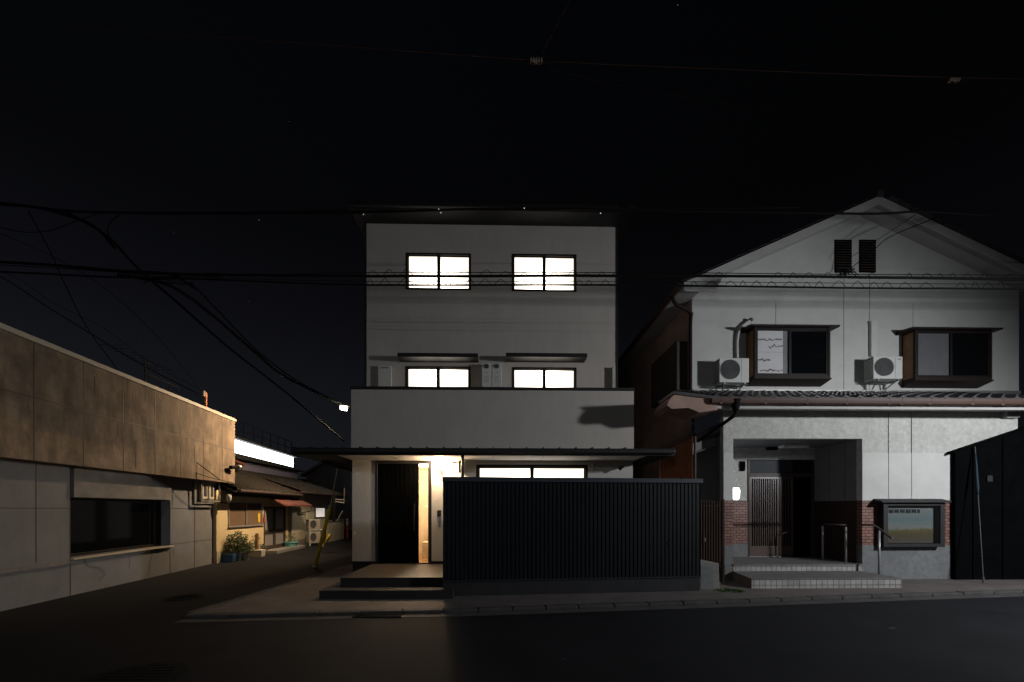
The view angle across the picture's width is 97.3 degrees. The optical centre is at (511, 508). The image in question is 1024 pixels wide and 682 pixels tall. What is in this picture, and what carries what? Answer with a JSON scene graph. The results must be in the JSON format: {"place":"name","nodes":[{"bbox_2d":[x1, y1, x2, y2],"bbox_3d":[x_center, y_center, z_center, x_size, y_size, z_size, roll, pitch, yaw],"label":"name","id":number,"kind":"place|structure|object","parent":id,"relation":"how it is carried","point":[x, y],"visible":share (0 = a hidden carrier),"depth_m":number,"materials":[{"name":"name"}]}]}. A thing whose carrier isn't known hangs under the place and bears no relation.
{"place":"outdoors","nodes":[
{"label":"outdoors","id":0,"kind":"place"},
{"bbox_2d":[332,488,344,521],"bbox_3d":[-6.150,-0.130,16.004,0.454,1.205,0.100,0,0,-1],"label":"steel bracket","id":1,"kind":"object","parent":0,"point":[333,508],"visible":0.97,"depth_m":15.97,"materials":[{"name":"metal"}]},
{"bbox_2d":[291,200,675,598],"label":"modern house","id":2,"kind":"structure","parent":0,"point":[490,381],"depth_m":11.13,"materials":[{"name":"paint"}]},
{"bbox_2d":[375,460,431,563],"bbox_3d":[-2.439,0.086,10.154,1.259,2.336,0.147,0,0,-1],"label":"door","id":3,"kind":"structure","parent":2,"relation":"in","point":[396,482],"depth_m":10.14,"materials":[{"name":"wood"}]},
{"bbox_2d":[405,366,470,386],"bbox_3d":[-1.878,-3.231,11.470,1.645,0.767,0.089,0,0,-1],"label":"window","id":4,"kind":"structure","parent":2,"relation":"in","point":[423,376],"depth_m":11.49,"materials":[{"name":"white glass"}]},
{"bbox_2d":[406,253,470,289],"bbox_3d":[-1.865,-6.019,11.470,1.645,0.936,0.089,0,0,-1],"label":"window","id":5,"kind":"structure","parent":2,"relation":"in","point":[415,262],"depth_m":11.49,"materials":[{"name":"white glass"}]},
{"bbox_2d":[476,464,587,477],"bbox_3d":[0.455,-0.724,10.222,2.528,0.544,0.089,0,0,-1],"label":"window","id":6,"kind":"structure","parent":2,"relation":"in","point":[554,471],"depth_m":10.24,"materials":[{"name":"white glass"}]},
{"bbox_2d":[512,254,576,291],"bbox_3d":[0.824,-6.019,11.531,1.650,0.954,0.089,0,0,-1],"label":"window","id":7,"kind":"structure","parent":2,"relation":"in","point":[520,262],"depth_m":11.55,"materials":[{"name":"white glass"}]},
{"bbox_2d":[512,367,576,386],"bbox_3d":[0.824,-3.228,11.531,1.650,0.758,0.089,0,0,-1],"label":"window","id":8,"kind":"structure","parent":2,"relation":"in","point":[521,376],"depth_m":11.55,"materials":[{"name":"white glass"}]},
{"bbox_2d":[0,530,1023,681],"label":"road","id":9,"kind":"structure","parent":0,"point":[78,637],"depth_m":5.43,"materials":[{"name":"grey asphalt"}]},
{"bbox_2d":[0,322,235,610],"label":"concrete building","id":10,"kind":"structure","parent":9,"relation":"on","point":[100,466],"depth_m":8.66,"materials":[{"name":"brown concrete"}]},
{"bbox_2d":[71,501,157,553],"bbox_3d":[-8.541,0.352,9.703,0.005,1.015,2.824,0,0,-7],"label":"window pane","id":11,"kind":"structure","parent":10,"relation":"in","point":[95,525],"depth_m":9.56,"materials":[{"name":"black glass"}]},
{"bbox_2d":[71,498,160,556],"bbox_3d":[-8.539,0.352,9.703,0.070,1.115,2.924,0,0,-7],"label":"window","id":12,"kind":"structure","parent":10,"relation":"in","point":[72,499],"depth_m":10.36,"materials":[{"name":"brown metal"}]},
{"bbox_2d":[28,210,219,479],"bbox_3d":[-8.639,-3.363,10.524,0.443,5.187,3.667,0,0,27],"label":"overhead cable","id":13,"kind":"object","parent":10,"relation":"attached to","point":[79,313],"visible":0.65,"depth_m":9.32,"materials":[{"name":"black rubber"}]},
{"bbox_2d":[100,343,167,381],"bbox_3d":[-9.806,-3.323,11.834,0.550,1.247,2.200,0,0,-7],"label":"roof antenna","id":14,"kind":"object","parent":10,"relation":"on","point":[141,359],"visible":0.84,"depth_m":12.02,"materials":[{"name":"metal"}]},
{"bbox_2d":[148,374,178,394],"bbox_3d":[-9.666,-3.075,12.518,0.025,0.950,1.306,0,0,-7],"label":"roof rail","id":15,"kind":"object","parent":10,"relation":"on","point":[163,381],"visible":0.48,"depth_m":12.42,"materials":[{"name":"metal"}]},
{"bbox_2d":[202,391,206,406],"bbox_3d":[-9.427,-3.074,13.816,0.120,1.048,0.220,0,0,-7],"label":"insulator post","id":16,"kind":"object","parent":10,"relation":"attached to","point":[204,394],"visible":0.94,"depth_m":13.86,"materials":[{"name":"ceramic"}]},
{"bbox_2d":[0,276,201,395],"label":"overhead cable","id":17,"kind":"object","parent":16,"relation":"attached to","point":[99,338],"visible":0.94,"depth_m":14.99,"materials":[{"name":"black rubber"}]},
{"bbox_2d":[0,233,201,390],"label":"overhead cable","id":18,"kind":"object","parent":16,"relation":"attached to","point":[120,301],"visible":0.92,"depth_m":14.99,"materials":[{"name":"black rubber"}]},
{"bbox_2d":[4,273,197,387],"bbox_3d":[-14.931,-6.171,15.000,9.345,4.511,0.014,0,0,0],"label":"overhead cable","id":19,"kind":"object","parent":16,"relation":"attached to","point":[97,324],"visible":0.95,"depth_m":14.99,"materials":[{"name":"black rubber"}]},
{"bbox_2d":[193,480,219,503],"bbox_3d":[-8.561,-0.454,12.656,0.213,0.629,0.988,0,0,-7],"label":"meter box","id":20,"kind":"object","parent":10,"relation":"attached to","point":[203,491],"visible":1,"depth_m":12.44,"materials":[{"name":"grey metal"}]},
{"bbox_2d":[226,465,241,470],"bbox_3d":[-8.300,-1.216,13.447,0.185,0.220,0.432,0,0,10],"label":"security camera","id":21,"kind":"object","parent":10,"relation":"attached to","point":[235,467],"visible":1,"depth_m":13.37,"materials":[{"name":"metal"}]},
{"bbox_2d":[163,594,204,600],"bbox_3d":[-5.885,1.591,8.092,0.600,0.017,0.600,0,0,-1],"label":"manhole cover","id":22,"kind":"object","parent":9,"relation":"on","point":[184,597],"visible":1,"depth_m":8.03,"materials":[{"name":"metal"}]},
{"bbox_2d":[222,544,236,561],"bbox_3d":[-8.554,1.335,13.562,0.476,0.529,0.295,0,0,-1],"label":"potted plant","id":23,"kind":"object","parent":9,"relation":"on","point":[226,557],"visible":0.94,"depth_m":13.43,"materials":[{"name":"blue plant"}]},
{"bbox_2d":[224,530,249,560],"bbox_3d":[-8.429,1.128,13.825,0.760,0.943,0.750,0,0,-1],"label":"potted plant","id":24,"kind":"object","parent":9,"relation":"on","point":[237,540],"visible":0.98,"depth_m":13.73,"materials":[{"name":"green plant"}]},
{"bbox_2d":[238,541,255,559],"bbox_3d":[-8.365,1.297,14.078,0.622,0.605,0.578,0,0,44],"label":"potted plant","id":25,"kind":"object","parent":9,"relation":"on","point":[245,555],"visible":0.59,"depth_m":14.02,"materials":[{"name":"green plant"}]},
{"bbox_2d":[216,420,297,489],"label":"floodlit building","id":26,"kind":"structure","parent":9,"relation":"on","point":[249,449],"depth_m":21.88,"materials":[{"name":"white"}]},
{"bbox_2d":[249,533,265,556],"bbox_3d":[-8.511,1.209,14.981,0.516,0.781,0.362,0,0,-1],"label":"potted plant","id":27,"kind":"object","parent":9,"relation":"on","point":[257,552],"visible":0.82,"depth_m":14.92,"materials":[{"name":"beige plant"}]},
{"bbox_2d":[213,459,311,562],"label":"yellow house","id":28,"kind":"structure","parent":9,"relation":"on","point":[257,504],"depth_m":15.43,"materials":[{"name":"paint"}]},
{"bbox_2d":[220,494,231,503],"bbox_3d":[-8.493,-0.289,13.370,0.327,0.280,0.150,0,0,-3],"label":"wall lantern","id":29,"kind":"object","parent":28,"relation":"attached to","point":[228,497],"depth_m":13.34,"materials":[{"name":"glass"}]},
{"bbox_2d":[227,502,263,527],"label":"window","id":30,"kind":"structure","parent":28,"relation":"in","point":[240,514],"depth_m":14.74,"materials":[{"name":"glass"}]},
{"bbox_2d":[264,507,285,549],"bbox_3d":[-8.865,0.702,16.824,0.070,1.556,1.710,0,0,-3],"label":"sliding door","id":31,"kind":"structure","parent":28,"relation":"in","point":[275,517],"depth_m":16.77,"materials":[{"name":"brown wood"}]},
{"bbox_2d":[283,532,298,546],"bbox_3d":[-8.640,1.260,17.600,0.546,0.679,0.546,0,0,-1],"label":"potted plant","id":32,"kind":"object","parent":28,"relation":"on","point":[289,543],"visible":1,"depth_m":17.48,"materials":[{"name":"green plant"}]},
{"bbox_2d":[186,564,351,614],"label":"alley kerb","id":33,"kind":"structure","parent":9,"relation":"on","point":[235,599],"depth_m":8.11,"materials":[{"name":"grey concrete"}]},
{"bbox_2d":[220,457,346,544],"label":"cream house","id":34,"kind":"structure","parent":9,"relation":"on","point":[315,497],"depth_m":20.12,"materials":[{"name":"concrete"}]},
{"bbox_2d":[314,507,326,517],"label":"window","id":35,"kind":"structure","parent":34,"relation":"in","point":[314,507],"depth_m":21.17,"materials":[{"name":"white glass"}]},
{"bbox_2d":[306,529,321,545],"bbox_3d":[-8.577,1.248,19.557,0.382,0.704,0.602,0,0,39],"label":"equipment rack","id":36,"kind":"object","parent":9,"relation":"on","point":[313,542],"visible":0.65,"depth_m":19.42,"materials":[{"name":"grey metal"}]},
{"bbox_2d":[306,519,319,529],"bbox_3d":[-8.579,0.677,19.445,0.288,0.440,0.503,0,0,39],"label":"stacked air conditioner","id":37,"kind":"object","parent":36,"relation":"on","point":[312,524],"visible":1,"depth_m":19.32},
{"bbox_2d":[306,532,319,542],"bbox_3d":[-8.579,1.224,19.445,0.288,0.440,0.503,0,0,39],"label":"stacked air conditioner","id":38,"kind":"object","parent":36,"relation":"on","point":[312,537],"visible":0.99,"depth_m":19.32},
{"bbox_2d":[313,468,337,566],"bbox_3d":[-5.119,0.135,12.380,0.685,2.955,0.206,0,0,-14],"label":"guy wire guard","id":39,"kind":"object","parent":9,"relation":"on","point":[322,536],"visible":0.95,"depth_m":12.31,"materials":[{"name":"yellow plastic"}]},
{"bbox_2d":[300,462,351,529],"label":"distant gable house","id":40,"kind":"structure","parent":9,"relation":"on","point":[320,474],"depth_m":34.03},
{"bbox_2d":[322,511,342,546],"bbox_3d":[-6.408,0.719,16.082,0.704,1.300,0.197,0,0,-24],"label":"guy wire guard","id":41,"kind":"object","parent":9,"relation":"on","point":[326,540],"visible":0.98,"depth_m":15.97,"materials":[{"name":"yellow plastic"}]},
{"bbox_2d":[326,519,344,541],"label":"garden wall","id":42,"kind":"structure","parent":9,"relation":"on","point":[337,533],"depth_m":22.56,"materials":[{"name":"concrete"}]},
{"bbox_2d":[346,518,347,537],"bbox_3d":[-8.874,1.058,24.285,0.102,1.084,0.102,0,0,19],"label":"striped post","id":43,"kind":"object","parent":9,"relation":"on","point":[346,527],"visible":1,"depth_m":24.25,"materials":[{"name":"red paint"}]},
{"bbox_2d":[173,593,1023,622],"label":"gutter strip","id":44,"kind":"object","parent":9,"relation":"on","point":[571,610],"visible":0.97,"depth_m":7.12,"materials":[{"name":"grey concrete"}]},
{"bbox_2d":[352,613,404,617],"bbox_3d":[-1.981,1.586,6.705,0.720,0.016,0.240,0,0,-1],"label":"drain grate","id":45,"kind":"object","parent":44,"relation":"on","point":[388,615],"visible":1,"depth_m":6.66,"materials":[{"name":"metal"}]},
{"bbox_2d":[184,589,1023,618],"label":"kerb","id":46,"kind":"structure","parent":9,"relation":"on","point":[539,607],"depth_m":7.23,"materials":[{"name":"grey concrete"}]},
{"bbox_3d":[-5.214,-1.200,15.500,0.292,5.600,0.300,0,0,-1],"label":"utility pole","id":47,"kind":"object","parent":9,"relation":"on","visible":0},
{"bbox_2d":[339,403,350,410],"bbox_3d":[-5.575,-3.500,15.505,0.725,0.240,0.180,0,0,-1],"label":"street lamp","id":48,"kind":"object","parent":47,"relation":"attached to","point":[343,406],"visible":0.67,"depth_m":15.42,"materials":[{"name":"white"}]},
{"bbox_2d":[117,273,338,403],"bbox_3d":[-6.445,-4.072,12.049,1.029,1.242,6.724,0,0,17],"label":"overhead cable","id":49,"kind":"object","parent":48,"relation":"attached to","point":[228,329],"visible":0.97,"depth_m":10.40,"materials":[{"name":"black rubber"}]},
{"bbox_2d":[140,275,192,284],"bbox_3d":[-6.996,-4.597,9.100,1.064,0.218,0.214,0,0,-1],"label":"cable junction","id":50,"kind":"object","parent":49,"relation":"attached to","point":[168,280],"visible":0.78,"depth_m":9.07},
{"bbox_2d":[127,270,197,289],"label":"overhead cable","id":51,"kind":"object","parent":50,"relation":"attached to","point":[187,283],"visible":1,"depth_m":8.98,"materials":[{"name":"black rubber"}]},
{"bbox_2d":[0,271,1023,289],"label":"overhead cable","id":52,"kind":"object","parent":50,"relation":"attached to","point":[815,287],"visible":1,"depth_m":8.99,"materials":[{"name":"black rubber"}]},
{"bbox_2d":[367,278,1004,287],"bbox_3d":[3.477,-4.506,9.010,12.774,0.231,0.032,0,0,0],"label":"cable lashing","id":53,"kind":"object","parent":52,"relation":"attached to","point":[696,283],"visible":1,"depth_m":9.01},
{"bbox_2d":[189,282,341,403],"bbox_3d":[-6.007,-4.026,12.273,0.458,1.219,6.258,0,0,7],"label":"overhead cable","id":54,"kind":"object","parent":48,"relation":"attached to","point":[205,297],"visible":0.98,"depth_m":10.97,"materials":[{"name":"black rubber"}]},
{"bbox_2d":[0,260,1023,280],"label":"overhead cable","id":55,"kind":"object","parent":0,"point":[522,275],"visible":1,"depth_m":8.98,"materials":[{"name":"black rubber"}]},
{"bbox_2d":[2,265,1023,276],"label":"overhead cable","id":56,"kind":"object","parent":55,"relation":"attached to","point":[519,272],"visible":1,"depth_m":9.02,"materials":[{"name":"black rubber"}]},
{"bbox_2d":[205,277,1023,284],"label":"overhead cable","id":57,"kind":"object","parent":56,"relation":"hanging from","point":[597,281],"visible":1,"depth_m":9.03,"materials":[{"name":"black rubber"}]},
{"bbox_2d":[836,268,855,275],"bbox_3d":[6.673,-4.754,9.048,0.471,0.238,0.209,0,0,-1],"label":"cable tangle","id":58,"kind":"object","parent":56,"relation":"hanging from","point":[846,270],"visible":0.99,"depth_m":9.00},
{"bbox_2d":[368,269,1023,279],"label":"cable lashing","id":59,"kind":"object","parent":55,"relation":"attached to","point":[672,273],"visible":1,"depth_m":9.01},
{"bbox_2d":[0,203,1023,217],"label":"overhead cable","id":60,"kind":"object","parent":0,"point":[574,209],"visible":1,"depth_m":8.99,"materials":[{"name":"black rubber"}]},
{"bbox_2d":[0,213,96,232],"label":"overhead cable","id":61,"kind":"object","parent":60,"relation":"hanging from","point":[52,229],"visible":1,"depth_m":8.99,"materials":[{"name":"black rubber"}]},
{"bbox_2d":[45,207,116,248],"bbox_3d":[-8.611,-5.603,9.000,1.408,0.830,0.060,0,0,0],"label":"overhead cable","id":62,"kind":"object","parent":60,"relation":"attached to","point":[70,216],"visible":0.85,"depth_m":8.98,"materials":[{"name":"black rubber"}]},
{"bbox_2d":[107,213,120,248],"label":"overhead cable","id":63,"kind":"object","parent":60,"relation":"hanging from","point":[113,219],"visible":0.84,"depth_m":8.99,"materials":[{"name":"black rubber"}]},
{"bbox_2d":[64,210,343,441],"bbox_3d":[-6.776,-4.125,11.918,1.280,3.674,7.180,0,0,26],"label":"overhead cable","id":64,"kind":"object","parent":60,"relation":"attached to","point":[175,300],"visible":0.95,"depth_m":10.16,"materials":[{"name":"black rubber"}]},
{"bbox_2d":[0,0,1023,478],"label":"sky","id":65,"kind":"structure","parent":0,"point":[91,120],"materials":[{"name":"black"}]},
{"bbox_2d":[51,26,1023,78],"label":"overhead cable","id":66,"kind":"object","parent":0,"point":[529,59],"visible":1,"depth_m":7.00,"materials":[{"name":"black rubber"}]},
{"bbox_2d":[530,57,552,65],"bbox_3d":[0.458,-6.935,7.002,0.371,0.131,0.088,0,0,-1],"label":"insulator","id":67,"kind":"object","parent":66,"relation":"attached to","point":[540,60],"visible":1,"depth_m":6.98,"materials":[{"name":"ceramic"}]},
{"bbox_2d":[542,0,569,52],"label":"overhead cable","id":68,"kind":"object","parent":67,"relation":"attached to","point":[555,27],"visible":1,"depth_m":6.80,"materials":[{"name":"black rubber"}]},
{"bbox_2d":[542,65,972,139],"bbox_3d":[4.776,-7.251,8.280,8.958,0.740,0.593,0,0,-13],"label":"overhead cable","id":69,"kind":"object","parent":67,"relation":"attached to","point":[748,106],"visible":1,"depth_m":8.48,"materials":[{"name":"black rubber"}]},
{"bbox_2d":[948,77,968,83],"bbox_3d":[6.934,-6.639,7.001,0.297,0.107,0.070,0,0,-1],"label":"insulator","id":70,"kind":"object","parent":66,"relation":"attached to","point":[954,80],"visible":1,"depth_m":6.98,"materials":[{"name":"ceramic"}]},
{"bbox_2d":[195,556,1023,612],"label":"pavement","id":71,"kind":"structure","parent":0,"point":[301,595],"depth_m":7.95,"materials":[{"name":"grey concrete"}]},
{"bbox_2d":[442,477,702,595],"bbox_3d":[1.173,0.518,8.264,4.846,2.164,0.151,0,0,-6],"label":"corrugated fence","id":72,"kind":"object","parent":71,"relation":"on","point":[522,535],"visible":0.99,"depth_m":8.21,"materials":[{"name":"metal"}]},
{"bbox_2d":[700,560,718,588],"bbox_3d":[3.809,1.295,8.787,0.398,0.610,0.204,0,0,-1],"label":"concrete post","id":73,"kind":"object","parent":71,"relation":"on","point":[709,574],"visible":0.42,"depth_m":8.69,"materials":[{"name":"grey concrete"}]},
{"bbox_2d":[701,499,724,584],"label":"bar gate","id":74,"kind":"structure","parent":71,"relation":"on","point":[722,562],"depth_m":9.19,"materials":[{"name":"brown metal"}]},
{"bbox_2d":[713,588,745,592],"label":"weeds","id":75,"kind":"object","parent":71,"relation":"on","point":[735,590],"visible":0.47,"depth_m":8.46,"materials":[{"name":"green plant"}]},
{"bbox_2d":[861,524,892,573],"bbox_3d":[7.710,0.891,9.542,0.155,1.124,0.614,0,0,-26],"label":"handrail","id":76,"kind":"object","parent":71,"relation":"on","point":[880,530],"visible":0.95,"depth_m":9.52,"materials":[{"name":"metal"}]},
{"bbox_2d":[974,446,984,582],"bbox_3d":[9.917,0.069,9.563,0.051,2.949,0.583,0,0,32],"label":"leaning pole","id":77,"kind":"object","parent":71,"relation":"on","point":[977,491],"visible":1,"depth_m":9.60,"materials":[{"name":"grey metal"}]},
{"bbox_2d":[946,427,1023,579],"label":"dark shed","id":78,"kind":"structure","parent":71,"relation":"on","point":[1000,460],"depth_m":9.85,"materials":[{"name":"black metal"}]},
{"bbox_2d":[618,189,1023,588],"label":"tiled house","id":79,"kind":"structure","parent":0,"point":[806,438],"depth_m":11.27,"materials":[{"name":"paint"}]},
{"bbox_2d":[659,431,696,478],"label":"wall","id":80,"kind":"structure","parent":79,"relation":"attached to","point":[679,464],"depth_m":10.09,"materials":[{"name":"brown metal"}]},
{"bbox_2d":[714,358,748,390],"bbox_3d":[5.444,-3.276,11.247,0.752,0.850,0.421,0,0,-1],"label":"air conditioner","id":81,"kind":"object","parent":79,"relation":"attached to","point":[732,372],"visible":1,"depth_m":11.06,"materials":[{"name":"white metal"}]},
{"bbox_2d":[736,318,752,357],"bbox_3d":[5.882,-4.311,11.413,0.420,0.990,0.118,0,0,9],"label":"pipe duct","id":82,"kind":"object","parent":79,"relation":"attached to","point":[738,334],"visible":0.97,"depth_m":11.39,"materials":[{"name":"white plastic"}]},
{"bbox_2d":[748,459,814,556],"bbox_3d":[6.776,-0.013,11.372,1.699,2.446,0.130,0,0,-1],"label":"lattice door","id":83,"kind":"structure","parent":79,"relation":"in","point":[767,479],"depth_m":11.35,"materials":[{"name":"grey wood"}]},
{"bbox_2d":[778,531,791,556],"bbox_3d":[6.800,0.884,11.219,0.317,0.652,0.079,0,0,12],"label":"grab rail","id":84,"kind":"object","parent":79,"relation":"on","point":[779,540],"visible":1,"depth_m":11.22,"materials":[{"name":"grey metal"}]},
{"bbox_2d":[740,324,839,386],"bbox_3d":[6.930,-3.848,11.265,2.219,1.460,0.489,0,0,-1],"label":"bay window","id":85,"kind":"structure","parent":79,"relation":"in","point":[779,355],"depth_m":11.17,"materials":[{"name":"black glass"}]},
{"bbox_2d":[822,523,846,562],"bbox_3d":[7.283,0.771,10.188,0.044,0.868,0.496,0,0,-34],"label":"handrail","id":86,"kind":"object","parent":79,"relation":"on","point":[845,539],"visible":1,"depth_m":10.11,"materials":[{"name":"metal"}]},
{"bbox_2d":[869,321,877,356],"bbox_3d":[9.229,-4.336,11.517,0.167,0.903,0.089,0,0,-1],"label":"pipe duct","id":87,"kind":"object","parent":79,"relation":"attached to","point":[872,338],"visible":0.92,"depth_m":11.48,"materials":[{"name":"white plastic"}]},
{"bbox_2d":[864,356,901,390],"bbox_3d":[9.293,-3.377,11.334,0.752,0.790,0.421,0,0,-1],"label":"air conditioner","id":88,"kind":"object","parent":79,"relation":"attached to","point":[884,370],"visible":0.99,"depth_m":11.15,"materials":[{"name":"white metal"}]},
{"bbox_2d":[850,213,916,257],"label":"overhead cable","id":89,"kind":"object","parent":79,"relation":"attached to","point":[883,235],"visible":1,"depth_m":10.77,"materials":[{"name":"black rubber"}]},
{"bbox_2d":[851,217,936,267],"bbox_3d":[9.170,-6.412,10.800,1.837,1.030,0.331,0,0,16],"label":"overhead cable","id":90,"kind":"object","parent":79,"relation":"attached to","point":[893,235],"visible":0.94,"depth_m":10.74,"materials":[{"name":"black rubber"}]},
{"bbox_2d":[873,499,951,546],"bbox_3d":[8.689,0.306,9.786,1.517,1.049,0.233,0,0,-1],"label":"notice board","id":91,"kind":"object","parent":79,"relation":"attached to","point":[911,522],"visible":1,"depth_m":9.86,"materials":[{"name":"grey metal"}]},
{"bbox_2d":[896,327,1002,388],"bbox_3d":[11.005,-3.823,11.357,2.277,1.450,0.489,0,0,-1],"label":"bay window","id":92,"kind":"structure","parent":79,"relation":"in","point":[932,357],"depth_m":11.27,"materials":[{"name":"black glass"}]}
]}

